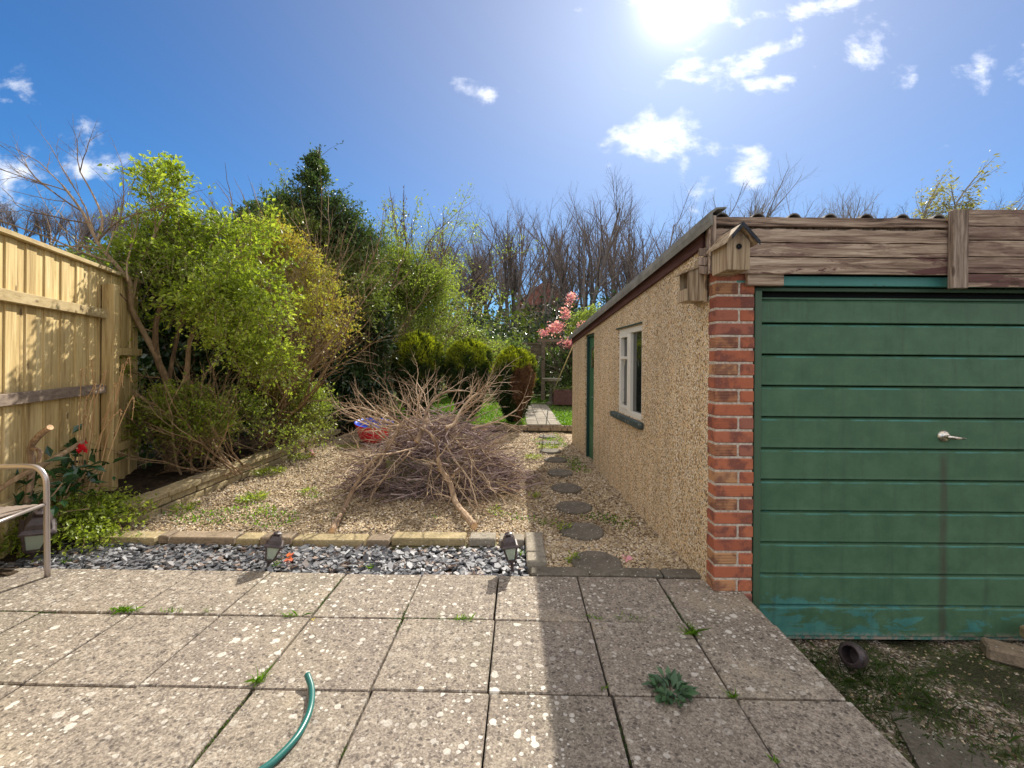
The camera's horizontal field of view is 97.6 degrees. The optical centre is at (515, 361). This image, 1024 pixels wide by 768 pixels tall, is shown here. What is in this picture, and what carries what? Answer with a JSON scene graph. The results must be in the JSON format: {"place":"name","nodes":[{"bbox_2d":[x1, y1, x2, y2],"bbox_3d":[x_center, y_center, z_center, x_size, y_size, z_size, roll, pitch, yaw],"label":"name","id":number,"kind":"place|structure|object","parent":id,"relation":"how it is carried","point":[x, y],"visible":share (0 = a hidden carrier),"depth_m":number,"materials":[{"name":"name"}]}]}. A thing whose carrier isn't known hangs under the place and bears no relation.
{"place":"outdoors","nodes":[
{"label":"outdoors","id":0,"kind":"place"},
{"bbox_2d":[0,519,147,575],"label":"bank soil","id":1,"kind":"structure","parent":0,"point":[7,559],"depth_m":2.94,"materials":[{"name":"brown soil"}]},
{"bbox_2d":[23,425,53,504],"bbox_3d":[-3.084,0.693,2.889,0.256,0.582,0.054,0,0,19],"label":"sawn stump","id":2,"kind":"object","parent":1,"relation":"on","point":[31,449],"visible":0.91,"depth_m":2.89,"materials":[{"name":"brown wood"}]},
{"bbox_2d":[13,456,74,520],"bbox_3d":[-3.216,0.954,2.998,0.512,0.626,0.361,0,0,26],"label":"camellia","id":3,"kind":"object","parent":1,"relation":"on","point":[54,509],"visible":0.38,"depth_m":2.98,"materials":[{"name":"green plant"}]},
{"bbox_2d":[44,446,106,538],"bbox_3d":[-3.257,0.936,3.237,0.401,0.657,0.346,0,0,0],"label":"camellia","id":4,"kind":"object","parent":1,"relation":"on","point":[49,452],"visible":0.49,"depth_m":3.25,"materials":[{"name":"green plant"}]},
{"bbox_2d":[0,473,175,564],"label":"groundcover plant","id":5,"kind":"object","parent":1,"relation":"on","point":[98,505],"visible":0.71,"depth_m":3.16,"materials":[{"name":"green plant"}]},
{"bbox_2d":[49,424,126,522],"bbox_3d":[-3.318,0.880,3.409,0.520,0.768,0.345,0,0,11],"label":"camellia","id":6,"kind":"object","parent":1,"relation":"on","point":[92,477],"visible":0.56,"depth_m":3.46,"materials":[{"name":"green plant"}]},
{"bbox_2d":[82,418,348,516],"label":"bed soil","id":7,"kind":"structure","parent":0,"point":[140,479],"depth_m":4.63,"materials":[{"name":"brown soil"}]},
{"bbox_2d":[77,358,135,497],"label":"dry stem plant","id":8,"kind":"object","parent":7,"relation":"on","point":[108,409],"visible":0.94,"depth_m":3.49,"materials":[{"name":"brown plant"}]},
{"bbox_2d":[131,332,163,468],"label":"variegated ivy","id":9,"kind":"object","parent":7,"relation":"on","point":[140,392],"visible":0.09,"depth_m":4.80,"materials":[{"name":"green plant"}]},
{"bbox_2d":[0,116,312,469],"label":"tree","id":10,"kind":"object","parent":7,"relation":"on","point":[162,238],"visible":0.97,"depth_m":4.58,"materials":[{"name":"green plant"}]},
{"bbox_2d":[86,349,262,475],"bbox_3d":[-3.256,0.496,4.356,1.783,1.314,1.414,0,0,0],"label":"leafy shrub","id":11,"kind":"object","parent":7,"relation":"on","point":[195,401],"visible":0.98,"depth_m":4.39,"materials":[{"name":"green plant"}]},
{"bbox_2d":[109,252,284,465],"bbox_3d":[-3.874,-0.026,5.381,2.338,2.716,1.543,0,0,-17],"label":"ivy clump","id":12,"kind":"object","parent":7,"relation":"on","point":[199,356],"visible":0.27,"depth_m":5.17,"materials":[{"name":"green plant"}]},
{"bbox_2d":[94,156,382,415],"bbox_3d":[-5.327,-1.323,8.860,4.360,4.925,3.811,0,0,-38],"label":"dark evergreen","id":13,"kind":"object","parent":7,"relation":"on","point":[251,206],"visible":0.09,"depth_m":8.59,"materials":[{"name":"green plant"}]},
{"bbox_2d":[175,235,303,432],"bbox_3d":[-4.705,-0.395,7.040,2.663,3.458,2.064,0,0,-30],"label":"border bush","id":14,"kind":"object","parent":7,"relation":"on","point":[269,418],"visible":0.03,"depth_m":7.02,"materials":[{"name":"green plant"}]},
{"bbox_2d":[153,373,340,471],"bbox_3d":[-3.024,0.775,5.536,1.443,1.302,2.379,0,0,30],"label":"lime bush","id":15,"kind":"object","parent":7,"relation":"on","point":[320,407],"visible":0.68,"depth_m":5.42,"materials":[{"name":"green plant"}]},
{"bbox_2d":[195,181,417,427],"bbox_3d":[-3.697,-0.964,7.776,3.579,4.243,2.939,0,0,0],"label":"mixed shrub","id":16,"kind":"object","parent":7,"relation":"on","point":[296,217],"visible":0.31,"depth_m":7.97,"materials":[{"name":"green plant"}]},
{"bbox_2d":[225,212,402,447],"bbox_3d":[-2.888,-0.425,5.783,2.412,3.168,2.767,0,0,-27],"label":"twiggy shrub","id":17,"kind":"object","parent":7,"relation":"on","point":[316,273],"visible":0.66,"depth_m":5.81,"materials":[{"name":"green plant"}]},
{"bbox_2d":[299,293,418,432],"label":"laurel bush","id":18,"kind":"object","parent":7,"relation":"on","point":[343,385],"visible":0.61,"depth_m":8.10,"materials":[{"name":"green plant"}]},
{"bbox_2d":[66,548,526,586],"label":"slate bed ground","id":19,"kind":"structure","parent":0,"point":[450,570],"depth_m":2.90,"materials":[{"name":"stone"}]},
{"bbox_2d":[0,541,528,581],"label":"slate chippings","id":20,"kind":"object","parent":19,"relation":"on","point":[190,557],"visible":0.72,"depth_m":2.88,"materials":[{"name":"grey gravel"}]},
{"bbox_2d":[18,508,56,561],"bbox_3d":[-3.025,1.184,2.840,0.217,0.529,0.166,0,0,44],"label":"garden lantern","id":21,"kind":"object","parent":20,"relation":"on","point":[30,531],"visible":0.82,"depth_m":2.79,"materials":[{"name":"black plastic"}]},
{"bbox_2d":[264,531,284,570],"bbox_3d":[-1.501,1.220,2.769,0.126,0.338,0.105,0,0,-23],"label":"garden lantern","id":22,"kind":"object","parent":19,"relation":"on","point":[274,544],"visible":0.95,"depth_m":2.75,"materials":[{"name":"black plastic"}]},
{"bbox_2d":[501,531,518,571],"bbox_3d":[-0.035,1.209,2.733,0.104,0.344,0.105,0,0,-6],"label":"garden lantern","id":23,"kind":"object","parent":19,"relation":"on","point":[509,545],"visible":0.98,"depth_m":2.70,"materials":[{"name":"black plastic"}]},
{"bbox_2d":[93,431,689,575],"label":"gravel path","id":24,"kind":"structure","parent":0,"point":[568,435],"depth_m":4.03,"materials":[{"name":"beige gravel"}]},
{"bbox_2d":[111,429,340,526],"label":"raised bed wall","id":25,"kind":"structure","parent":24,"relation":"on","point":[189,489],"depth_m":4.28,"materials":[{"name":"brown wood"}]},
{"bbox_2d":[233,490,270,503],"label":"leafy weed","id":26,"kind":"object","parent":24,"relation":"on","point":[250,494],"visible":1,"depth_m":4.08,"materials":[{"name":"green plant"}]},
{"bbox_2d":[328,389,416,533],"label":"cut branch","id":27,"kind":"object","parent":24,"relation":"on","point":[336,522],"visible":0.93,"depth_m":3.96,"materials":[{"name":"brown plant"}]},
{"bbox_2d":[354,418,393,443],"bbox_3d":[-2.192,1.082,6.966,0.590,0.353,0.588,0,0,0],"label":"plastic tub","id":28,"kind":"object","parent":24,"relation":"on","point":[357,424],"visible":0.48,"depth_m":6.79,"materials":[{"name":"red plastic"}]},
{"bbox_2d":[162,433,636,529],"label":"ground weeds","id":29,"kind":"object","parent":24,"relation":"on","point":[246,507],"visible":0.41,"depth_m":3.68,"materials":[{"name":"green plant"}]},
{"bbox_2d":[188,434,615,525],"bbox_3d":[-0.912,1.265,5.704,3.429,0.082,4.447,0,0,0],"label":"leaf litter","id":30,"kind":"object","parent":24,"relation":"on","point":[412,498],"visible":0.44,"depth_m":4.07,"materials":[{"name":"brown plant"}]},
{"bbox_2d":[306,351,552,517],"bbox_3d":[-0.749,0.543,4.731,2.436,1.442,2.506,0,0,0],"label":"brush pile","id":31,"kind":"object","parent":24,"relation":"on","point":[407,447],"visible":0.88,"depth_m":4.39,"materials":[{"name":"brown plant"}]},
{"bbox_2d":[366,369,439,470],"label":"cut branch","id":32,"kind":"object","parent":31,"relation":"on","point":[427,432],"visible":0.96,"depth_m":4.12,"materials":[{"name":"brown plant"}]},
{"bbox_2d":[414,367,501,442],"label":"cut branch","id":33,"kind":"object","parent":31,"relation":"on","point":[417,439],"visible":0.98,"depth_m":4.32,"materials":[{"name":"brown plant"}]},
{"bbox_2d":[445,367,500,428],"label":"cut branch","id":34,"kind":"object","parent":31,"relation":"on","point":[453,424],"visible":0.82,"depth_m":4.54,"materials":[{"name":"brown plant"}]},
{"bbox_2d":[411,418,490,529],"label":"cut branch","id":35,"kind":"object","parent":24,"relation":"on","point":[471,522],"visible":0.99,"depth_m":3.91,"materials":[{"name":"brown plant"}]},
{"bbox_2d":[392,424,571,430],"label":"step kerb","id":36,"kind":"structure","parent":24,"relation":"on","point":[544,428],"depth_m":8.16,"materials":[{"name":"concrete"}]},
{"bbox_2d":[525,532,546,573],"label":"path kerb","id":37,"kind":"structure","parent":24,"relation":"on","point":[535,550],"depth_m":2.94,"materials":[{"name":"concrete"}]},
{"bbox_2d":[547,469,572,477],"bbox_3d":[0.518,1.291,5.156,0.295,0.051,0.294,0,0,0],"label":"stepping stone","id":38,"kind":"object","parent":24,"relation":"on","point":[563,473],"visible":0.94,"depth_m":5.10,"materials":[{"name":"stone"}]},
{"bbox_2d":[551,483,581,494],"bbox_3d":[0.515,1.291,4.528,0.310,0.051,0.310,0,0,0],"label":"stepping stone","id":39,"kind":"object","parent":24,"relation":"on","point":[564,488],"visible":0.92,"depth_m":4.47,"materials":[{"name":"stone"}]},
{"bbox_2d":[556,501,591,514],"bbox_3d":[0.518,1.291,3.925,0.320,0.051,0.319,0,0,0],"label":"stepping stone","id":40,"kind":"object","parent":24,"relation":"on","point":[572,507],"visible":0.88,"depth_m":3.88,"materials":[{"name":"stone"}]},
{"bbox_2d":[560,522,603,540],"bbox_3d":[0.504,1.290,3.375,0.328,0.051,0.328,0,0,0],"label":"stepping stone","id":41,"kind":"object","parent":24,"relation":"on","point":[588,532],"visible":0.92,"depth_m":3.33,"materials":[{"name":"stone"}]},
{"bbox_2d":[572,551,621,576],"bbox_3d":[0.518,1.291,2.851,0.318,0.051,0.316,0,0,0],"label":"stepping stone","id":42,"kind":"object","parent":24,"relation":"on","point":[589,562],"visible":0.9,"depth_m":2.82,"materials":[{"name":"concrete"}]},
{"bbox_2d":[257,391,571,425],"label":"lawn","id":43,"kind":"structure","parent":0,"point":[539,402],"depth_m":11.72,"materials":[{"name":"green plant"}]},
{"bbox_2d":[244,140,402,371],"bbox_3d":[-3.892,-1.656,8.867,2.839,5.593,2.468,0,0,-35],"label":"holly tree","id":44,"kind":"object","parent":43,"relation":"on","point":[310,179],"visible":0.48,"depth_m":8.70,"materials":[{"name":"green plant"}]},
{"bbox_2d":[260,162,543,407],"bbox_3d":[-3.295,-1.847,11.317,8.114,6.049,6.204,0,0,-30],"label":"arching shrub","id":45,"kind":"object","parent":43,"relation":"on","point":[420,287],"visible":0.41,"depth_m":10.79,"materials":[{"name":"green plant"}]},
{"bbox_2d":[382,188,424,398],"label":"bare sapling","id":46,"kind":"object","parent":43,"relation":"on","point":[401,237],"visible":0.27,"depth_m":12.48,"materials":[{"name":"green plant"}]},
{"bbox_2d":[390,329,445,416],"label":"conifer","id":47,"kind":"object","parent":43,"relation":"on","point":[428,350],"visible":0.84,"depth_m":8.80,"materials":[{"name":"green plant"}]},
{"bbox_2d":[426,208,454,399],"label":"bare sapling","id":48,"kind":"object","parent":43,"relation":"on","point":[442,254],"visible":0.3,"depth_m":13.84,"materials":[{"name":"green plant"}]},
{"bbox_2d":[442,336,494,416],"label":"conifer","id":49,"kind":"object","parent":43,"relation":"on","point":[459,354],"visible":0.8,"depth_m":9.00,"materials":[{"name":"green plant"}]},
{"bbox_2d":[469,342,500,393],"bbox_3d":[-1.392,0.259,15.390,1.850,1.900,0.100,0,0,0],"label":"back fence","id":50,"kind":"object","parent":43,"relation":"on","point":[490,390],"visible":0.01,"depth_m":15.39,"materials":[{"name":"brown wood"}]},
{"bbox_2d":[393,296,563,397],"bbox_3d":[-1.653,-0.451,14.668,7.038,3.453,1.641,0,0,0],"label":"climbing ivy","id":51,"kind":"object","parent":50,"relation":"attached to","point":[537,388],"visible":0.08,"depth_m":14.56,"materials":[{"name":"green plant"}]},
{"bbox_2d":[489,344,538,422],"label":"conifer","id":52,"kind":"object","parent":43,"relation":"on","point":[520,371],"visible":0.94,"depth_m":8.30,"materials":[{"name":"green plant"}]},
{"bbox_2d":[503,343,540,394],"bbox_3d":[0.263,0.272,15.390,1.400,1.900,0.100,0,0,0],"label":"back fence","id":53,"kind":"object","parent":43,"relation":"on","point":[533,349],"visible":0.01,"depth_m":15.39,"materials":[{"name":"brown wood"}]},
{"bbox_2d":[537,339,568,401],"bbox_3d":[1.398,0.264,13.300,1.500,1.855,0.110,0,0,0],"label":"pergola","id":54,"kind":"object","parent":43,"relation":"on","point":[542,341],"visible":0.44,"depth_m":13.24,"materials":[{"name":"brown wood"}]},
{"bbox_2d":[536,338,572,389],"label":"dark hedge plant","id":55,"kind":"object","parent":43,"relation":"on","point":[567,378],"visible":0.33,"depth_m":13.36,"materials":[{"name":"green plant"}]},
{"bbox_2d":[543,383,571,404],"bbox_3d":[1.525,0.855,12.044,1.545,0.594,0.627,0,0,0],"label":"plant trough","id":56,"kind":"object","parent":43,"relation":"on","point":[563,396],"visible":0.59,"depth_m":11.82,"materials":[{"name":"brown wood"}]},
{"bbox_2d":[535,292,588,377],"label":"blossom tree","id":57,"kind":"object","parent":43,"relation":"on","point":[554,327],"visible":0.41,"depth_m":13.22,"materials":[{"name":"pink plant"}]},
{"bbox_2d":[565,302,600,338],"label":"golden shrub","id":58,"kind":"object","parent":43,"relation":"on","point":[580,316],"visible":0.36,"depth_m":14.88,"materials":[{"name":"green plant"}]},
{"bbox_2d":[0,568,913,767],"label":"patio","id":59,"kind":"structure","parent":0,"point":[87,680],"depth_m":1.81,"materials":[{"name":"grey concrete"}]},
{"bbox_2d":[0,464,50,577],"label":"garden chair","id":60,"kind":"object","parent":59,"relation":"on","point":[18,510],"visible":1,"depth_m":2.59,"materials":[{"name":"silver metal"}]},
{"bbox_2d":[258,672,314,767],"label":"garden hose","id":61,"kind":"object","parent":59,"relation":"on","point":[273,761],"visible":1,"depth_m":1.52,"materials":[{"name":"teal rubber"}]},
{"bbox_2d":[0,577,723,767],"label":"joint moss","id":62,"kind":"object","parent":59,"relation":"on","point":[225,724],"visible":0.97,"depth_m":2.17,"materials":[{"name":"green plant"}]},
{"bbox_2d":[641,665,699,707],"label":"leafy weed","id":63,"kind":"object","parent":59,"relation":"on","point":[683,690],"visible":0.99,"depth_m":1.72,"materials":[{"name":"green plant"}]},
{"bbox_2d":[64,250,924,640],"bbox_3d":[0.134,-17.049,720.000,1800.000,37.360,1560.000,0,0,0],"label":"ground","id":64,"kind":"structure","parent":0,"point":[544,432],"depth_m":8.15,"materials":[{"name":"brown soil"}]},
{"bbox_2d":[0,199,53,236],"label":"bare tree","id":65,"kind":"object","parent":64,"relation":"on","point":[12,221],"visible":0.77,"depth_m":48.99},
{"bbox_2d":[26,198,59,243],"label":"bare tree","id":66,"kind":"object","parent":64,"relation":"on","point":[37,223],"visible":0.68,"depth_m":49.77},
{"bbox_2d":[30,203,77,245],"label":"bare tree","id":67,"kind":"object","parent":64,"relation":"on","point":[55,232],"visible":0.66,"depth_m":50.31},
{"bbox_2d":[0,226,142,558],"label":"timber fence","id":68,"kind":"object","parent":64,"relation":"on","point":[65,317],"visible":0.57,"depth_m":3.38,"materials":[{"name":"brown wood"}]},
{"bbox_2d":[0,440,84,491],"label":"leaning bough","id":69,"kind":"object","parent":68,"relation":"attached to","point":[13,480],"visible":0.79,"depth_m":2.90,"materials":[{"name":"brown plant"}]},
{"bbox_2d":[56,209,104,255],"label":"bare tree","id":70,"kind":"object","parent":64,"relation":"on","point":[84,233],"visible":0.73,"depth_m":48.71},
{"bbox_2d":[56,196,119,251],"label":"bare tree","id":71,"kind":"object","parent":64,"relation":"on","point":[95,218],"visible":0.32,"depth_m":55.53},
{"bbox_2d":[96,186,142,241],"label":"bare tree","id":72,"kind":"object","parent":64,"relation":"on","point":[113,228],"visible":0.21,"depth_m":49.15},
{"bbox_2d":[87,529,524,549],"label":"wall","id":73,"kind":"structure","parent":64,"relation":"on","point":[456,540],"depth_m":3.13,"materials":[{"name":"yellow stone"}]},
{"bbox_2d":[15,230,599,388],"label":"undergrowth","id":74,"kind":"object","parent":64,"relation":"on","point":[523,319],"visible":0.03,"depth_m":26.94,"materials":[{"name":"green plant"}]},
{"bbox_2d":[392,214,530,316],"bbox_3d":[-4.102,-5.551,33.897,11.074,11.230,7.085,0,0,-4],"label":"bare tree","id":75,"kind":"object","parent":64,"relation":"on","point":[476,275],"visible":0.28,"depth_m":33.15,"materials":[{"name":"brown wood"}]},
{"bbox_2d":[421,223,520,324],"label":"bare tree","id":76,"kind":"object","parent":64,"relation":"on","point":[489,303],"visible":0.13,"depth_m":43.15,"materials":[{"name":"brown wood"}]},
{"bbox_2d":[445,221,507,320],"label":"bare tree","id":77,"kind":"object","parent":64,"relation":"on","point":[473,266],"visible":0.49,"depth_m":36.55,"materials":[{"name":"brown wood"}]},
{"bbox_2d":[435,195,542,333],"bbox_3d":[-2.118,-7.387,39.276,10.616,13.251,9.511,0,0,-19],"label":"bare tree","id":78,"kind":"object","parent":64,"relation":"on","point":[485,302],"visible":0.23,"depth_m":39.27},
{"bbox_2d":[386,284,626,379],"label":"ivy undergrowth","id":79,"kind":"object","parent":64,"relation":"on","point":[497,331],"visible":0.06,"depth_m":24.68,"materials":[{"name":"green plant"}]},
{"bbox_2d":[463,187,576,339],"bbox_3d":[0.408,-5.888,30.225,9.518,12.073,6.442,0,0,-62],"label":"bare tree","id":80,"kind":"object","parent":64,"relation":"on","point":[516,282],"visible":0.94,"depth_m":29.23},
{"bbox_2d":[493,236,592,329],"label":"bare tree","id":81,"kind":"object","parent":64,"relation":"on","point":[535,297],"visible":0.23,"depth_m":45.27,"materials":[{"name":"brown wood"}]},
{"bbox_2d":[517,282,578,334],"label":"brick house","id":82,"kind":"structure","parent":64,"relation":"on","point":[531,298],"depth_m":61.50,"materials":[{"name":"brown"}]},
{"bbox_2d":[522,199,584,334],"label":"bare tree","id":83,"kind":"object","parent":64,"relation":"on","point":[555,283],"visible":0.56,"depth_m":35.70,"materials":[{"name":"brown wood"}]},
{"bbox_2d":[539,222,606,318],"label":"bare tree","id":84,"kind":"object","parent":64,"relation":"on","point":[572,271],"visible":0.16,"depth_m":52.34,"materials":[{"name":"brown wood"}]},
{"bbox_2d":[513,166,642,316],"bbox_3d":[4.792,-6.411,31.968,10.744,12.911,9.564,0,0,33],"label":"bare tree","id":85,"kind":"object","parent":64,"relation":"on","point":[597,271],"visible":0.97,"depth_m":30.77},
{"bbox_2d":[530,567,700,580],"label":"patio kerb","id":86,"kind":"structure","parent":64,"relation":"on","point":[656,573],"depth_m":2.70,"materials":[{"name":"concrete"}]},
{"bbox_2d":[585,239,648,304],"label":"bare tree","id":87,"kind":"object","parent":64,"relation":"on","point":[606,290],"visible":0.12,"depth_m":44.94,"materials":[{"name":"brown wood"}]},
{"bbox_2d":[584,185,665,296],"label":"bare tree","id":88,"kind":"object","parent":64,"relation":"on","point":[613,281],"visible":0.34,"depth_m":36.86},
{"bbox_2d":[586,182,697,301],"bbox_3d":[9.252,-6.609,32.849,10.205,13.639,9.143,0,0,45],"label":"bare tree","id":89,"kind":"object","parent":64,"relation":"on","point":[623,278],"visible":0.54,"depth_m":32.67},
{"bbox_2d":[665,152,846,243],"bbox_3d":[17.264,-6.787,32.876,13.324,14.689,11.861,0,0,19],"label":"bare tree","id":90,"kind":"object","parent":64,"relation":"on","point":[757,210],"visible":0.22,"depth_m":31.01,"materials":[{"name":"brown plant"}]},
{"bbox_2d":[819,182,881,217],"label":"bare tree","id":91,"kind":"object","parent":64,"relation":"on","point":[853,216],"visible":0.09,"depth_m":45.50,"materials":[{"name":"brown plant"}]},
{"bbox_2d":[906,151,1023,218],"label":"willow tree","id":92,"kind":"object","parent":64,"relation":"on","point":[963,205],"visible":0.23,"depth_m":32.26,"materials":[{"name":"green plant"}]},
{"bbox_2d":[370,588,629,767],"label":"patio bedding","id":93,"kind":"object","parent":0,"point":[489,684],"depth_m":1.82,"materials":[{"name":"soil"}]},
{"bbox_2d":[0,0,1023,323],"label":"sky","id":94,"kind":"structure","parent":0,"point":[535,99],"materials":[{"name":"blue"}]},
{"bbox_2d":[525,404,561,426],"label":"paved path","id":95,"kind":"structure","parent":0,"point":[539,414],"depth_m":9.38,"materials":[{"name":"beige stone"}]},
{"bbox_2d":[568,207,1023,640],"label":"garage","id":96,"kind":"structure","parent":0,"point":[807,428],"depth_m":2.54,"materials":[{"name":"brick"}]},
{"bbox_2d":[589,336,593,458],"bbox_3d":[1.025,0.498,5.895,0.085,1.660,0.481,0,0,0],"label":"side door","id":97,"kind":"structure","parent":96,"relation":"in","point":[591,398],"depth_m":5.97,"materials":[{"name":"green wood"}]},
{"bbox_2d":[619,324,641,419],"bbox_3d":[1.073,0.091,4.149,0.097,0.825,0.740,0,0,-2],"label":"window","id":98,"kind":"structure","parent":96,"relation":"in","point":[630,339],"depth_m":4.16,"materials":[{"name":"white paint"}]},
{"bbox_2d":[673,256,706,305],"bbox_3d":[1.038,-0.479,2.665,0.143,0.270,0.160,0,0,0],"label":"open nest box","id":99,"kind":"object","parent":96,"relation":"attached to","point":[692,285],"visible":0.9,"depth_m":2.60,"materials":[{"name":"brown wood"}]},
{"bbox_2d":[706,221,760,275],"bbox_3d":[1.126,-0.578,2.325,0.170,0.232,0.230,0,0,0],"label":"bird box","id":100,"kind":"object","parent":96,"relation":"attached to","point":[730,249],"visible":1,"depth_m":2.25,"materials":[{"name":"brown wood"}]},
{"bbox_2d":[760,297,1023,640],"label":"garage door","id":101,"kind":"structure","parent":96,"relation":"in","point":[892,499],"depth_m":2.54,"materials":[{"name":"green metal"}]},
{"bbox_2d":[789,639,1023,767],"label":"driveway","id":102,"kind":"structure","parent":0,"point":[942,650],"depth_m":2.22,"materials":[{"name":"grey concrete"}]},
{"bbox_2d":[838,641,868,668],"bbox_3d":[1.766,1.519,2.328,0.129,0.124,0.119,0,0,-23],"label":"plant pot","id":103,"kind":"object","parent":102,"relation":"on","point":[850,653],"visible":1,"depth_m":2.33,"materials":[{"name":"black plastic"}]},
{"bbox_2d":[803,639,1023,767],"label":"driveway grass","id":104,"kind":"structure","parent":102,"relation":"on","point":[895,692],"depth_m":2.10,"materials":[{"name":"green plant"}]},
{"bbox_2d":[887,704,946,767],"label":"stone slab","id":105,"kind":"structure","parent":102,"relation":"on","point":[927,755],"depth_m":1.87,"materials":[{"name":"concrete"}]},
{"bbox_2d":[927,734,1001,767],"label":"stone slab","id":106,"kind":"structure","parent":102,"relation":"on","point":[955,757],"depth_m":1.83,"materials":[{"name":"concrete"}]},
{"bbox_2d":[980,637,1023,668],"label":"loose block","id":107,"kind":"object","parent":102,"relation":"on","point":[1010,654],"depth_m":2.38,"materials":[{"name":"concrete"}]},
{"bbox_2d":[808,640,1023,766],"bbox_3d":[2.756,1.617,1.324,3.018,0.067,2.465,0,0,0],"label":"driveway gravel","id":108,"kind":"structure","parent":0,"point":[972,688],"depth_m":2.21,"materials":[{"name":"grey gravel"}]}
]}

